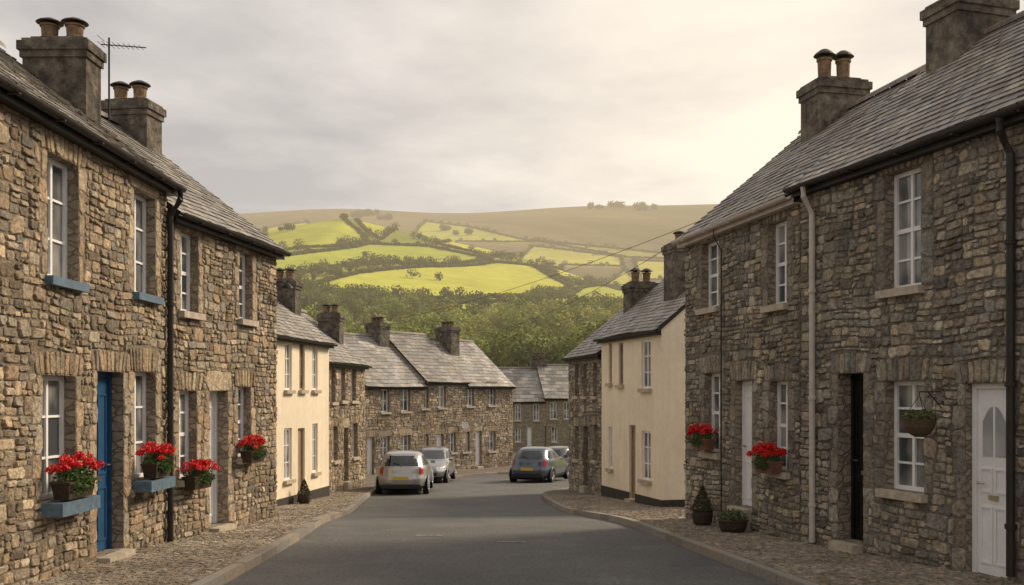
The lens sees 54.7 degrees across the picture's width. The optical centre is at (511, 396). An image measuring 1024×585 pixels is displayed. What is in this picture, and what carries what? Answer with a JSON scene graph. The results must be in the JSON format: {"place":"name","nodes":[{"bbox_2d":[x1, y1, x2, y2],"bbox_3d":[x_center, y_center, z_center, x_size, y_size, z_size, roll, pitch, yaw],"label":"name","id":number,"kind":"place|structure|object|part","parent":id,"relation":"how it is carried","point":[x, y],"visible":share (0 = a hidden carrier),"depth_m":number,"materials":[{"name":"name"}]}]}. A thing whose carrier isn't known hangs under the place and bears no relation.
{"place":"outdoors","nodes":[
{"label":"outdoors","id":0,"kind":"place"},
{"bbox_2d":[23,466,511,584],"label":"pavement","id":1,"kind":"structure","parent":0,"point":[188,560],"depth_m":13.08,"materials":[{"name":"stone"}]},
{"bbox_2d":[296,479,311,503],"bbox_3d":[-5.745,2.633,27.393,0.421,0.670,0.434,0,0,0],"label":"potted plant","id":2,"kind":"object","parent":1,"relation":"on","point":[304,497],"visible":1,"depth_m":27.30,"materials":[{"name":"green plant"}]},
{"bbox_2d":[239,204,717,458],"bbox_3d":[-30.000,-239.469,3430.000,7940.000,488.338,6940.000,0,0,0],"label":"terrain","id":3,"kind":"structure","parent":0,"point":[625,226],"depth_m":1384.89,"materials":[{"name":"green plant"}]},
{"bbox_2d":[0,17,186,584],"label":"stone house","id":4,"kind":"structure","parent":3,"relation":"on","point":[87,304],"depth_m":11.67,"materials":[{"name":"brown stone"}]},
{"bbox_2d":[44,157,89,292],"bbox_3d":[-5.094,-1.940,11.146,0.290,1.460,0.891,0,0,1],"label":"window","id":5,"kind":"structure","parent":4,"relation":"in","point":[56,275],"depth_m":11.31,"materials":[{"name":"white paint"}]},
{"bbox_2d":[39,376,99,516],"bbox_3d":[-5.015,0.534,11.047,0.450,1.523,0.931,0,0,1],"label":"window","id":6,"kind":"structure","parent":4,"relation":"in","point":[53,386],"depth_m":11.15,"materials":[{"name":"white paint"}]},
{"bbox_2d":[44,451,104,499],"bbox_3d":[-4.865,0.870,11.030,0.395,0.518,0.799,0,0,5],"label":"flower box","id":7,"kind":"object","parent":4,"relation":"on","point":[73,486],"visible":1,"depth_m":10.89,"materials":[{"name":"brown wood"}]},
{"bbox_2d":[97,372,111,551],"bbox_3d":[-5.198,0.830,12.409,0.121,2.267,0.790,0,0,1],"label":"door","id":8,"kind":"structure","parent":4,"relation":"in","point":[104,379],"depth_m":12.65,"materials":[{"name":"blue paint"}]},
{"bbox_2d":[97,35,145,119],"bbox_3d":[-5.767,-4.710,14.700,0.676,1.220,0.300,0,0,0],"label":"tv aerial","id":9,"kind":"object","parent":4,"relation":"attached to","point":[109,45],"visible":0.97,"depth_m":14.69,"materials":[{"name":"metal"}]},
{"bbox_2d":[132,193,163,304],"bbox_3d":[-5.056,-2.024,13.530,0.290,1.481,0.896,0,0,1],"label":"window","id":10,"kind":"structure","parent":4,"relation":"in","point":[139,293],"depth_m":13.72,"materials":[{"name":"white paint"}]},
{"bbox_2d":[132,372,175,492],"bbox_3d":[-4.976,0.471,13.529,0.450,1.604,0.896,0,0,1],"label":"window","id":11,"kind":"structure","parent":4,"relation":"in","point":[147,485],"depth_m":13.69,"materials":[{"name":"white paint"}]},
{"bbox_2d":[135,441,175,477],"bbox_3d":[-4.828,0.857,13.536,0.439,0.491,0.706,0,0,1],"label":"flower box","id":12,"kind":"object","parent":4,"relation":"on","point":[158,463],"visible":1,"depth_m":13.35,"materials":[{"name":"brown wood"}]},
{"bbox_2d":[101,80,290,539],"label":"stone house","id":13,"kind":"structure","parent":3,"relation":"on","point":[226,257],"depth_m":16.41,"materials":[{"name":"brown stone"}]},
{"bbox_2d":[178,391,188,486],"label":"window","id":14,"kind":"structure","parent":13,"relation":"in","point":[183,395],"depth_m":15.17,"materials":[{"name":"white paint"}]},
{"bbox_2d":[178,233,205,320],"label":"window","id":15,"kind":"structure","parent":13,"relation":"in","point":[185,312],"depth_m":15.20,"materials":[{"name":"white paint"}]},
{"bbox_2d":[178,458,220,489],"bbox_3d":[-4.704,1.161,14.916,0.436,0.460,0.712,0,0,9],"label":"flower box","id":16,"kind":"object","parent":13,"relation":"attached to","point":[200,476],"visible":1,"depth_m":14.77,"materials":[{"name":"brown wood"}]},
{"bbox_2d":[210,391,216,523],"bbox_3d":[-4.936,1.004,16.040,0.121,2.177,0.666,0,0,9],"label":"door","id":17,"kind":"structure","parent":13,"relation":"in","point":[213,394],"depth_m":16.29,"materials":[{"name":"white paint"}]},
{"bbox_2d":[236,387,245,463],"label":"window","id":18,"kind":"structure","parent":13,"relation":"in","point":[240,389],"depth_m":17.22,"materials":[{"name":"white paint"}]},
{"bbox_2d":[237,254,258,326],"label":"window","id":19,"kind":"structure","parent":13,"relation":"in","point":[245,322],"depth_m":17.26,"materials":[{"name":"white paint"}]},
{"bbox_2d":[236,434,266,462],"bbox_3d":[-4.415,0.885,16.942,0.421,0.475,0.736,0,0,9],"label":"flower box","id":20,"kind":"object","parent":13,"relation":"attached to","point":[254,451],"visible":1,"depth_m":16.78,"materials":[{"name":"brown wood"}]},
{"bbox_2d":[276,268,337,505],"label":"rendered house","id":21,"kind":"structure","parent":3,"relation":"on","point":[304,345],"depth_m":28.40,"materials":[{"name":"paint"}]},
{"bbox_2d":[283,428,295,484],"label":"window","id":22,"kind":"structure","parent":21,"relation":"in","point":[286,430],"depth_m":27.19,"materials":[{"name":"white paint"}]},
{"bbox_2d":[284,343,295,393],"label":"window","id":23,"kind":"structure","parent":21,"relation":"in","point":[287,390],"depth_m":27.23,"materials":[{"name":"white paint"}]},
{"bbox_2d":[298,428,302,491],"bbox_3d":[-6.068,1.858,28.085,0.080,1.898,0.538,0,0,9],"label":"door","id":24,"kind":"structure","parent":21,"relation":"in","point":[300,430],"depth_m":28.25,"materials":[{"name":"brown paint"}]},
{"bbox_2d":[299,344,308,393],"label":"window","id":25,"kind":"structure","parent":21,"relation":"in","point":[301,391],"depth_m":28.16,"materials":[{"name":"white paint"}]},
{"bbox_2d":[312,346,321,392],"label":"window","id":26,"kind":"structure","parent":21,"relation":"in","point":[314,390],"depth_m":29.22,"materials":[{"name":"white paint"}]},
{"bbox_2d":[312,424,321,476],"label":"window","id":27,"kind":"structure","parent":21,"relation":"in","point":[313,425],"depth_m":29.22,"materials":[{"name":"white paint"}]},
{"bbox_2d":[301,303,316,320],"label":"tree","id":28,"kind":"object","parent":3,"relation":"on","point":[308,312],"visible":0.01,"depth_m":124.79,"materials":[{"name":"green plant"}]},
{"bbox_2d":[301,303,372,492],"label":"stone house","id":29,"kind":"structure","parent":3,"relation":"on","point":[348,367],"depth_m":34.14,"materials":[{"name":"brown stone"}]},
{"bbox_2d":[332,427,340,464],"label":"window","id":30,"kind":"structure","parent":29,"relation":"in","point":[338,461],"depth_m":32.75,"materials":[{"name":"white paint"}]},
{"bbox_2d":[350,369,358,403],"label":"window","id":31,"kind":"structure","parent":29,"relation":"in","point":[352,402],"depth_m":34.79,"materials":[{"name":"white paint"}]},
{"bbox_2d":[352,424,360,460],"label":"window","id":32,"kind":"structure","parent":29,"relation":"in","point":[359,457],"depth_m":35.02,"materials":[{"name":"white paint"}]},
{"bbox_2d":[345,326,365,333],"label":"tree","id":33,"kind":"object","parent":3,"relation":"on","point":[359,330],"visible":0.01,"depth_m":119.64,"materials":[{"name":"green plant"}]},
{"bbox_2d":[344,316,428,474],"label":"terraced house","id":34,"kind":"structure","parent":3,"relation":"on","point":[394,396],"depth_m":49.15,"materials":[{"name":"stone"}]},
{"bbox_2d":[367,437,371,474],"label":"door","id":35,"kind":"structure","parent":34,"relation":"in","point":[369,439],"depth_m":47.51,"materials":[{"name":"white paint"}]},
{"bbox_2d":[381,436,386,458],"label":"window","id":36,"kind":"structure","parent":34,"relation":"in","point":[383,439],"depth_m":48.24,"materials":[{"name":"white paint"}]},
{"bbox_2d":[380,389,391,413],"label":"window","id":37,"kind":"structure","parent":34,"relation":"in","point":[383,391],"depth_m":48.24,"materials":[{"name":"white paint"}]},
{"bbox_2d":[401,435,407,449],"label":"window","id":38,"kind":"structure","parent":34,"relation":"in","point":[404,438],"depth_m":49.41,"materials":[{"name":"white paint"}]},
{"bbox_2d":[400,390,411,412],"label":"window","id":39,"kind":"structure","parent":34,"relation":"in","point":[404,393],"depth_m":49.39,"materials":[{"name":"white paint"}]},
{"bbox_2d":[398,322,423,332],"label":"tree","id":40,"kind":"object","parent":3,"relation":"on","point":[406,326],"visible":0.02,"depth_m":127.76,"materials":[{"name":"green plant"}]},
{"bbox_2d":[390,331,469,469],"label":"terraced house","id":41,"kind":"structure","parent":3,"relation":"on","point":[434,369],"depth_m":51.96,"materials":[{"name":"stone"}]},
{"bbox_2d":[421,390,430,409],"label":"window","id":42,"kind":"structure","parent":41,"relation":"in","point":[424,408],"depth_m":50.58,"materials":[{"name":"white paint"}]},
{"bbox_2d":[437,434,440,445],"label":"door","id":43,"kind":"structure","parent":41,"relation":"in","point":[438,435],"depth_m":51.46,"materials":[{"name":"white paint"}]},
{"bbox_2d":[437,386,447,409],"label":"window","id":44,"kind":"structure","parent":41,"relation":"in","point":[440,388],"depth_m":51.55,"materials":[{"name":"white paint"}]},
{"bbox_2d":[450,433,457,454],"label":"window","id":45,"kind":"structure","parent":41,"relation":"in","point":[451,434],"depth_m":52.24,"materials":[{"name":"white paint"}]},
{"bbox_2d":[462,422,468,428],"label":"satellite dish","id":46,"kind":"object","parent":41,"relation":"attached to","point":[465,425],"visible":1,"depth_m":52.51,"materials":[{"name":"white paint"}]},
{"bbox_2d":[417,316,447,337],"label":"tree","id":47,"kind":"object","parent":3,"relation":"on","point":[433,327],"visible":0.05,"depth_m":130.03,"materials":[{"name":"green plant"}]},
{"bbox_2d":[258,212,663,310],"bbox_3d":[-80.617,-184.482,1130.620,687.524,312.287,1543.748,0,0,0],"label":"hedgerow","id":48,"kind":"object","parent":3,"relation":"on","point":[346,294],"visible":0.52,"depth_m":698.42,"materials":[{"name":"green plant"}]},
{"bbox_2d":[301,289,622,364],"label":"woodland","id":49,"kind":"object","parent":3,"relation":"on","point":[483,316],"visible":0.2,"depth_m":293.27,"materials":[{"name":"green plant"}]},
{"bbox_2d":[278,201,657,234],"bbox_3d":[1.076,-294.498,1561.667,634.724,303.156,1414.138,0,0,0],"label":"hilltop copse","id":50,"kind":"object","parent":3,"relation":"on","point":[470,231],"visible":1,"depth_m":2015.53,"materials":[{"name":"green plant"}]},
{"bbox_2d":[428,321,516,468],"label":"terraced house","id":51,"kind":"structure","parent":3,"relation":"on","point":[491,386],"depth_m":54.92,"materials":[{"name":"stone"}]},
{"bbox_2d":[462,432,471,453],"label":"window","id":52,"kind":"structure","parent":51,"relation":"in","point":[466,432],"depth_m":53.15,"materials":[{"name":"white paint"}]},
{"bbox_2d":[466,387,475,407],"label":"window","id":53,"kind":"structure","parent":51,"relation":"in","point":[468,391],"depth_m":53.34,"materials":[{"name":"white paint"}]},
{"bbox_2d":[475,431,478,465],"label":"door","id":54,"kind":"structure","parent":51,"relation":"in","point":[477,432],"depth_m":53.97,"materials":[{"name":"white paint"}]},
{"bbox_2d":[488,389,496,406],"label":"window","id":55,"kind":"structure","parent":51,"relation":"in","point":[490,395],"depth_m":54.85,"materials":[{"name":"white paint"}]},
{"bbox_2d":[488,431,496,452],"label":"window","id":56,"kind":"structure","parent":51,"relation":"in","point":[490,438],"depth_m":54.85,"materials":[{"name":"white paint"}]},
{"bbox_2d":[459,327,490,352],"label":"tree","id":57,"kind":"object","parent":3,"relation":"on","point":[480,345],"visible":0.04,"depth_m":134.74,"materials":[{"name":"green plant"}]},
{"bbox_2d":[481,329,521,366],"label":"tree","id":58,"kind":"object","parent":3,"relation":"on","point":[494,356],"visible":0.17,"depth_m":123.55,"materials":[{"name":"green plant"}]},
{"bbox_2d":[497,352,547,452],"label":"terraced house","id":59,"kind":"structure","parent":3,"relation":"on","point":[528,428],"depth_m":78.64,"materials":[{"name":"stone"}]},
{"bbox_2d":[514,404,521,421],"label":"window","id":60,"kind":"structure","parent":59,"relation":"in","point":[517,406],"depth_m":78.53,"materials":[{"name":"white paint"}]},
{"bbox_2d":[514,428,521,442],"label":"window","id":61,"kind":"structure","parent":59,"relation":"in","point":[517,430],"depth_m":78.53,"materials":[{"name":"white paint"}]},
{"bbox_2d":[527,427,531,445],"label":"door","id":62,"kind":"structure","parent":59,"relation":"in","point":[529,429],"depth_m":78.65,"materials":[{"name":"white paint"}]},
{"bbox_2d":[532,404,539,421],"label":"window","id":63,"kind":"structure","parent":59,"relation":"in","point":[535,406],"depth_m":78.68,"materials":[{"name":"white paint"}]},
{"bbox_2d":[500,321,573,366],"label":"tree","id":64,"kind":"object","parent":3,"relation":"on","point":[522,358],"visible":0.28,"depth_m":107.89,"materials":[{"name":"green plant"}]},
{"bbox_2d":[537,364,568,446],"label":"terraced house","id":65,"kind":"structure","parent":3,"relation":"on","point":[554,380],"depth_m":78.90,"materials":[{"name":"stone"}]},
{"bbox_2d":[549,402,557,419],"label":"window","id":66,"kind":"structure","parent":65,"relation":"in","point":[553,405],"depth_m":78.88,"materials":[{"name":"white paint"}]},
{"bbox_2d":[551,427,558,442],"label":"window","id":67,"kind":"structure","parent":65,"relation":"in","point":[554,429],"depth_m":78.90,"materials":[{"name":"white paint"}]},
{"bbox_2d":[563,402,568,419],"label":"window","id":68,"kind":"structure","parent":65,"relation":"in","point":[566,415],"depth_m":79.05,"materials":[{"name":"white paint"}]},
{"bbox_2d":[552,331,581,363],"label":"tree","id":69,"kind":"object","parent":3,"relation":"on","point":[569,340],"visible":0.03,"depth_m":114.91,"materials":[{"name":"green plant"}]},
{"bbox_2d":[571,318,606,350],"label":"tree","id":70,"kind":"object","parent":3,"relation":"on","point":[590,329],"visible":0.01,"depth_m":110.11,"materials":[{"name":"green plant"}]},
{"bbox_2d":[561,268,658,494],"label":"stone house","id":71,"kind":"structure","parent":3,"relation":"on","point":[583,359],"depth_m":32.02,"materials":[{"name":"grey stone"}]},
{"bbox_2d":[593,231,684,506],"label":"rendered house","id":72,"kind":"structure","parent":3,"relation":"on","point":[642,341],"depth_m":27.38,"materials":[{"name":"paint"}]},
{"bbox_2d":[605,343,612,386],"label":"window","id":73,"kind":"structure","parent":72,"relation":"in","point":[606,384],"depth_m":29.76,"materials":[{"name":"brown paint"}]},
{"bbox_2d":[605,427,612,471],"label":"window","id":74,"kind":"structure","parent":72,"relation":"in","point":[611,428],"depth_m":29.76,"materials":[{"name":"white paint"}]},
{"bbox_2d":[615,343,623,387],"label":"window","id":75,"kind":"structure","parent":72,"relation":"in","point":[621,385],"depth_m":28.96,"materials":[{"name":"brown paint"}]},
{"bbox_2d":[631,425,634,497],"bbox_3d":[3.495,1.862,27.989,0.080,2.084,0.456,0,0,-15],"label":"door","id":76,"kind":"structure","parent":72,"relation":"in","point":[632,426],"depth_m":28.12,"materials":[{"name":"brown paint"}]},
{"bbox_2d":[637,339,651,391],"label":"window","id":77,"kind":"structure","parent":72,"relation":"in","point":[646,343],"depth_m":27.12,"materials":[{"name":"white paint"}]},
{"bbox_2d":[637,431,651,484],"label":"window","id":78,"kind":"structure","parent":72,"relation":"in","point":[646,434],"depth_m":27.12,"materials":[{"name":"white paint"}]},
{"bbox_2d":[671,49,925,540],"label":"stone house","id":79,"kind":"structure","parent":3,"relation":"on","point":[741,244],"depth_m":16.33,"materials":[{"name":"brown stone"}]},
{"bbox_2d":[358,220,701,324],"bbox_3d":[-1.050,-2.894,27.150,0.010,0.723,19.903,0,0,-27],"label":"overhead wire","id":80,"kind":"object","parent":79,"relation":"attached to","point":[550,276],"visible":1,"depth_m":22.84,"materials":[{"name":"metal"}]},
{"bbox_2d":[448,245,671,333],"bbox_3d":[-0.200,-3.102,36.750,0.010,1.206,37.244,0,0,-11],"label":"overhead wire","id":81,"kind":"object","parent":79,"relation":"attached to","point":[584,295],"visible":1,"depth_m":25.51,"materials":[{"name":"metal"}]},
{"bbox_2d":[687,423,717,449],"bbox_3d":[3.332,0.695,17.275,0.411,0.475,0.719,0,0,-12],"label":"flower box","id":82,"kind":"object","parent":79,"relation":"attached to","point":[701,439],"visible":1,"depth_m":17.13,"materials":[{"name":"ceramic"}]},
{"bbox_2d":[695,241,720,314],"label":"window","id":83,"kind":"structure","parent":79,"relation":"in","point":[714,306],"depth_m":17.61,"materials":[{"name":"white paint"}]},
{"bbox_2d":[698,373,720,459],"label":"window","id":84,"kind":"structure","parent":79,"relation":"in","point":[715,377],"depth_m":17.50,"materials":[{"name":"white paint"}]},
{"bbox_2d":[742,381,751,505],"bbox_3d":[3.902,0.782,16.143,0.121,2.055,0.611,0,0,-12],"label":"door","id":85,"kind":"structure","parent":79,"relation":"in","point":[746,385],"depth_m":16.31,"materials":[{"name":"white paint"}]},
{"bbox_2d":[746,442,787,474],"bbox_3d":[3.833,0.925,14.908,0.454,0.472,0.669,0,0,-12],"label":"flower box","id":86,"kind":"object","parent":79,"relation":"attached to","point":[767,460],"visible":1,"depth_m":14.75,"materials":[{"name":"ceramic"}]},
{"bbox_2d":[760,221,788,312],"bbox_3d":[4.058,-1.965,14.994,0.290,1.365,0.744,0,0,-12],"label":"window","id":87,"kind":"structure","parent":79,"relation":"in","point":[781,228],"depth_m":15.17,"materials":[{"name":"white paint"}]},
{"bbox_2d":[761,381,789,478],"bbox_3d":[4.066,0.499,14.958,0.290,1.454,0.717,0,0,-12],"label":"window","id":88,"kind":"structure","parent":79,"relation":"in","point":[782,386],"depth_m":15.14,"materials":[{"name":"white paint"}]},
{"bbox_2d":[783,0,1023,582],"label":"stone house","id":89,"kind":"structure","parent":3,"relation":"on","point":[910,194],"depth_m":12.16,"materials":[{"name":"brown stone"}]},
{"bbox_2d":[851,374,862,539],"bbox_3d":[4.714,0.822,13.245,0.121,2.248,0.538,0,0,-17],"label":"door","id":90,"kind":"structure","parent":89,"relation":"in","point":[856,379],"depth_m":13.40,"materials":[{"name":"black paint"}]},
{"bbox_2d":[875,167,924,298],"bbox_3d":[4.850,-2.009,12.197,0.290,1.559,0.799,0,0,-17],"label":"window","id":91,"kind":"structure","parent":89,"relation":"in","point":[907,185],"depth_m":12.32,"materials":[{"name":"white paint"}]},
{"bbox_2d":[875,381,927,502],"bbox_3d":[4.858,0.542,12.172,0.290,1.453,0.852,0,0,-17],"label":"window","id":92,"kind":"structure","parent":89,"relation":"in","point":[908,449],"depth_m":12.31,"materials":[{"name":"white paint"}]},
{"bbox_2d":[901,389,943,436],"bbox_3d":[4.718,0.190,11.450,0.410,0.560,0.472,0,0,38],"label":"hanging basket","id":93,"kind":"object","parent":89,"relation":"attached to","point":[917,424],"visible":1,"depth_m":11.32,"materials":[{"name":"wicker"}]},
{"bbox_2d":[972,383,1006,577],"bbox_3d":[5.300,0.925,10.902,0.121,2.129,0.599,0,0,-17],"label":"door","id":94,"kind":"structure","parent":89,"relation":"in","point":[988,399],"depth_m":10.97,"materials":[{"name":"white paint"}]},
{"bbox_2d":[224,474,777,584],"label":"road","id":95,"kind":"structure","parent":0,"point":[373,539],"depth_m":14.45,"materials":[{"name":"grey asphalt"}]},
{"bbox_2d":[190,472,508,584],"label":"kerb","id":96,"kind":"structure","parent":95,"relation":"on","point":[248,562],"depth_m":13.92,"materials":[{"name":"stone"}]},
{"bbox_2d":[375,450,434,493],"bbox_3d":[-3.720,2.594,34.597,2.000,1.490,4.145,0,0,-2],"label":"car","id":97,"kind":"object","parent":95,"relation":"on","point":[405,470],"visible":0.99,"depth_m":32.82,"materials":[{"name":"silver metal"}]},
{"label":"rear window","id":98,"kind":"part","parent":97,"relation":"part of","materials":[{"name":"black glass"}]},
{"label":"side window","id":99,"kind":"part","parent":97,"relation":"part of","materials":[{"name":"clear glass"}]},
{"bbox_2d":[418,446,455,482],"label":"car","id":100,"kind":"object","parent":95,"relation":"on","point":[443,466],"visible":0.62,"depth_m":41.95,"materials":[{"name":"silver metal"}]},
{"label":"side window","id":101,"kind":"part","parent":100,"relation":"part of","materials":[{"name":"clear glass"}]},
{"bbox_2d":[509,446,568,482],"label":"car","id":102,"kind":"object","parent":95,"relation":"on","point":[550,465],"visible":0.98,"depth_m":41.48,"materials":[{"name":"grey paint"}]},
{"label":"rear window","id":103,"kind":"part","parent":102,"relation":"part of","materials":[{"name":"black glass"}]},
{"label":"side window","id":104,"kind":"part","parent":102,"relation":"part of","materials":[{"name":"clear glass"}]},
{"bbox_2d":[549,446,568,462],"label":"car","id":105,"kind":"object","parent":95,"relation":"on","point":[561,451],"visible":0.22,"depth_m":47.54,"materials":[{"name":"grey paint"}]},
{"bbox_2d":[542,488,818,584],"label":"kerb","id":106,"kind":"structure","parent":95,"relation":"on","point":[742,565],"depth_m":13.87,"materials":[{"name":"stone"}]},
{"bbox_2d":[0,0,1023,213],"label":"sky","id":107,"kind":"structure","parent":0,"point":[427,106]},
{"bbox_2d":[542,488,1023,584],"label":"pavement","id":108,"kind":"structure","parent":0,"point":[818,564],"depth_m":12.69,"materials":[{"name":"stone"}]},
{"bbox_2d":[690,486,713,525],"bbox_3d":[3.252,1.859,16.909,0.421,0.677,0.416,0,0,-36],"label":"potted plant","id":109,"kind":"object","parent":108,"relation":"on","point":[702,516],"visible":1,"depth_m":16.80,"materials":[{"name":"green plant"}]},
{"bbox_2d":[717,508,748,532],"bbox_3d":[3.499,1.959,15.695,0.503,0.384,0.511,0,0,0],"label":"potted plant","id":110,"kind":"object","parent":108,"relation":"on","point":[735,521],"visible":1,"depth_m":15.55,"materials":[{"name":"green plant"}]}
]}

